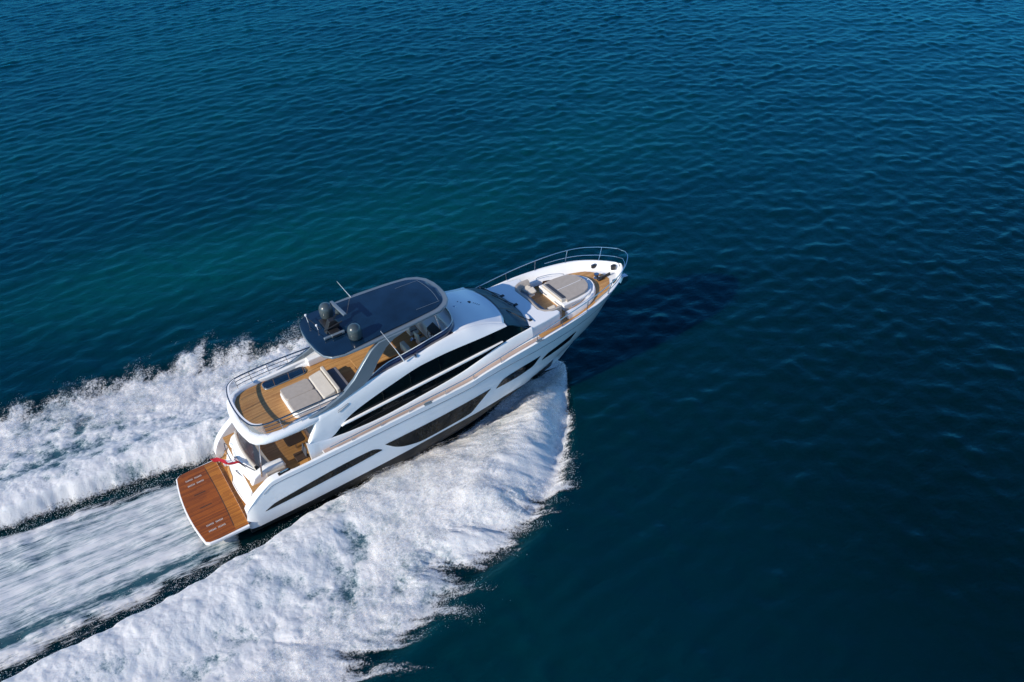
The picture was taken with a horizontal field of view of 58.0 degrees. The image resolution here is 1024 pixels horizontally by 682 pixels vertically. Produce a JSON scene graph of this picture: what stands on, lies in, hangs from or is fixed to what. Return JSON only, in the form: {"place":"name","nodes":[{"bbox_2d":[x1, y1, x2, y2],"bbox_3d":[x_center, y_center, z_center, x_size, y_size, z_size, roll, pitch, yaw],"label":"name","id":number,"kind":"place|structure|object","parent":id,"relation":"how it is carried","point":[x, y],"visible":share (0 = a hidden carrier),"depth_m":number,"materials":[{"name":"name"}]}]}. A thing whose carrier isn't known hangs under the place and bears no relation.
{"place":"outdoors","nodes":[
{"label":"outdoors","id":0,"kind":"place"},
{"bbox_2d":[0,0,1023,681],"bbox_3d":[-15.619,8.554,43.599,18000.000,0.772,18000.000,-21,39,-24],"label":"sea","id":1,"kind":"structure","parent":0,"point":[792,358],"depth_m":62.60,"materials":[{"name":"liquid"}]},
{"bbox_2d":[0,484,238,670],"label":"prop wash","id":2,"kind":"object","parent":1,"relation":"in","point":[68,574],"visible":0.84,"depth_m":41.67,"materials":[{"name":"liquid"}]},
{"bbox_2d":[0,337,562,528],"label":"bow wave","id":3,"kind":"object","parent":1,"relation":"on","point":[57,440],"visible":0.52,"depth_m":48.81,"materials":[{"name":"white liquid"}]},
{"bbox_2d":[1,361,572,681],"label":"bow wave","id":4,"kind":"object","parent":1,"relation":"on","point":[379,566],"visible":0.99,"depth_m":40.08,"materials":[{"name":"white liquid"}]},
{"bbox_2d":[0,317,577,680],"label":"spray","id":5,"kind":"object","parent":1,"relation":"on","point":[275,530],"visible":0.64,"depth_m":43.73,"materials":[{"name":"white liquid"}]},
{"bbox_2d":[176,247,627,545],"bbox_3d":[-4.651,0.792,46.549,26.017,9.204,6.012,-24,40,-22],"label":"motor yacht","id":6,"kind":"object","parent":1,"relation":"on","point":[477,353],"visible":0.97,"depth_m":44.25,"materials":[{"name":"white paint"}]},
{"bbox_2d":[210,457,245,467],"bbox_3d":[-13.290,5.652,43.107,1.765,0.647,0.210,5,36,11],"label":"ensign flag","id":7,"kind":"object","parent":6,"relation":"attached to","point":[230,462],"visible":1,"depth_m":43.09,"materials":[{"name":"red fabric"}]},
{"bbox_2d":[234,431,269,470],"bbox_3d":[-12.312,5.232,43.835,0.974,0.800,2.987,-24,40,-22],"label":"cockpit settee","id":8,"kind":"object","parent":6,"relation":"on","point":[264,460],"visible":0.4,"depth_m":43.30,"materials":[{"name":"beige fabric"}]},
{"bbox_2d":[283,431,304,448],"bbox_3d":[-10.595,4.627,44.421,0.900,0.720,1.900,-24,40,-22],"label":"cockpit table","id":9,"kind":"object","parent":6,"relation":"on","point":[294,439],"visible":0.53,"depth_m":43.76,"materials":[{"name":"wood"}]},
{"bbox_2d":[293,443,309,464],"bbox_3d":[-9.872,5.350,43.250,0.600,0.858,0.600,-24,40,-22],"label":"cockpit chair","id":10,"kind":"object","parent":6,"relation":"on","point":[301,455],"visible":0.96,"depth_m":43.14,"materials":[{"name":"brown fabric"}]},
{"bbox_2d":[280,366,348,417],"bbox_3d":[-9.219,2.285,43.261,2.930,0.680,2.120,-24,40,-22],"label":"flybridge sunbed","id":11,"kind":"object","parent":6,"relation":"on","point":[321,384],"visible":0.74,"depth_m":43.02,"materials":[{"name":"grey fabric"}]},
{"bbox_2d":[350,344,398,371],"bbox_3d":[-6.603,0.926,44.560,2.100,0.764,1.140,-24,40,-22],"label":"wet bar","id":12,"kind":"object","parent":6,"relation":"on","point":[389,353],"visible":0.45,"depth_m":44.35,"materials":[{"name":"brown wood"}]},
{"bbox_2d":[373,341,410,372],"bbox_3d":[-5.548,0.968,44.218,2.700,0.900,1.430,-24,40,-22],"label":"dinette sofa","id":13,"kind":"object","parent":6,"relation":"on","point":[404,346],"visible":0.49,"depth_m":44.46,"materials":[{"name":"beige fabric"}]},
{"bbox_2d":[406,326,418,341],"bbox_3d":[-4.980,-0.546,45.910,0.564,1.160,0.600,-24,40,-22],"label":"helm chair","id":14,"kind":"object","parent":6,"relation":"on","point":[409,331],"visible":0.61,"depth_m":45.88,"materials":[{"name":"leather"}]},
{"bbox_2d":[413,331,426,344],"bbox_3d":[-4.403,-0.027,45.130,0.564,1.160,0.600,-24,40,-22],"label":"helm chair","id":15,"kind":"object","parent":6,"relation":"on","point":[419,340],"visible":0.59,"depth_m":44.86,"materials":[{"name":"leather"}]},
{"bbox_2d":[333,325,529,436],"bbox_3d":[-3.845,1.689,44.519,11.450,1.940,0.230,-24,40,-22],"label":"saloon window","id":16,"kind":"structure","parent":6,"relation":"in","point":[449,359],"depth_m":44.32,"materials":[{"name":"black glass"}]},
{"bbox_2d":[385,389,489,446],"bbox_3d":[-3.549,3.975,45.430,5.950,1.462,0.126,-22,39,-25],"label":"hull window","id":17,"kind":"structure","parent":6,"relation":"in","point":[433,427],"depth_m":45.46,"materials":[{"name":"black glass"}]},
{"bbox_2d":[496,357,539,388],"bbox_3d":[0.335,1.586,46.927,2.777,0.826,0.127,-24,40,-28],"label":"hull window","id":18,"kind":"structure","parent":6,"relation":"in","point":[523,369],"depth_m":46.92,"materials":[{"name":"black glass"}]},
{"bbox_2d":[515,279,561,317],"bbox_3d":[1.295,-2.047,49.058,1.126,0.890,3.351,-24,40,-22],"label":"bow settee","id":19,"kind":"object","parent":6,"relation":"on","point":[520,286],"visible":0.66,"depth_m":49.05,"materials":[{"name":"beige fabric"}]},
{"bbox_2d":[522,285,530,292],"bbox_3d":[0.748,-2.834,50.068,0.480,0.160,0.480,24,61,35],"label":"scatter cushion","id":20,"kind":"object","parent":19,"relation":"on","point":[525,288],"visible":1,"depth_m":49.96,"materials":[{"name":"beige fabric"}]},
{"bbox_2d":[527,287,535,295],"bbox_3d":[1.037,-2.688,49.828,0.480,0.160,0.480,-28,40,-4],"label":"scatter cushion","id":21,"kind":"object","parent":19,"relation":"on","point":[531,290],"visible":1,"depth_m":49.70,"materials":[{"name":"beige fabric"}]},
{"bbox_2d":[542,332,575,359],"bbox_3d":[2.451,0.237,48.115,2.353,0.755,0.181,-28,42,-32],"label":"hull window","id":22,"kind":"structure","parent":6,"relation":"in","point":[564,342],"depth_m":48.17,"materials":[{"name":"black glass"}]},
{"bbox_2d":[539,275,591,310],"bbox_3d":[3.043,-2.791,49.856,2.386,0.611,2.440,-24,40,-22],"label":"bow sunbed","id":23,"kind":"object","parent":6,"relation":"on","point":[566,292],"visible":0.98,"depth_m":49.47,"materials":[{"name":"grey fabric"}]},
{"bbox_2d":[594,272,610,280],"bbox_3d":[4.954,-3.649,50.761,0.955,0.290,0.530,-24,40,-22],"label":"anchor windlass","id":24,"kind":"object","parent":6,"relation":"on","point":[597,277],"visible":1,"depth_m":50.64,"materials":[{"name":"metal"}]}
]}

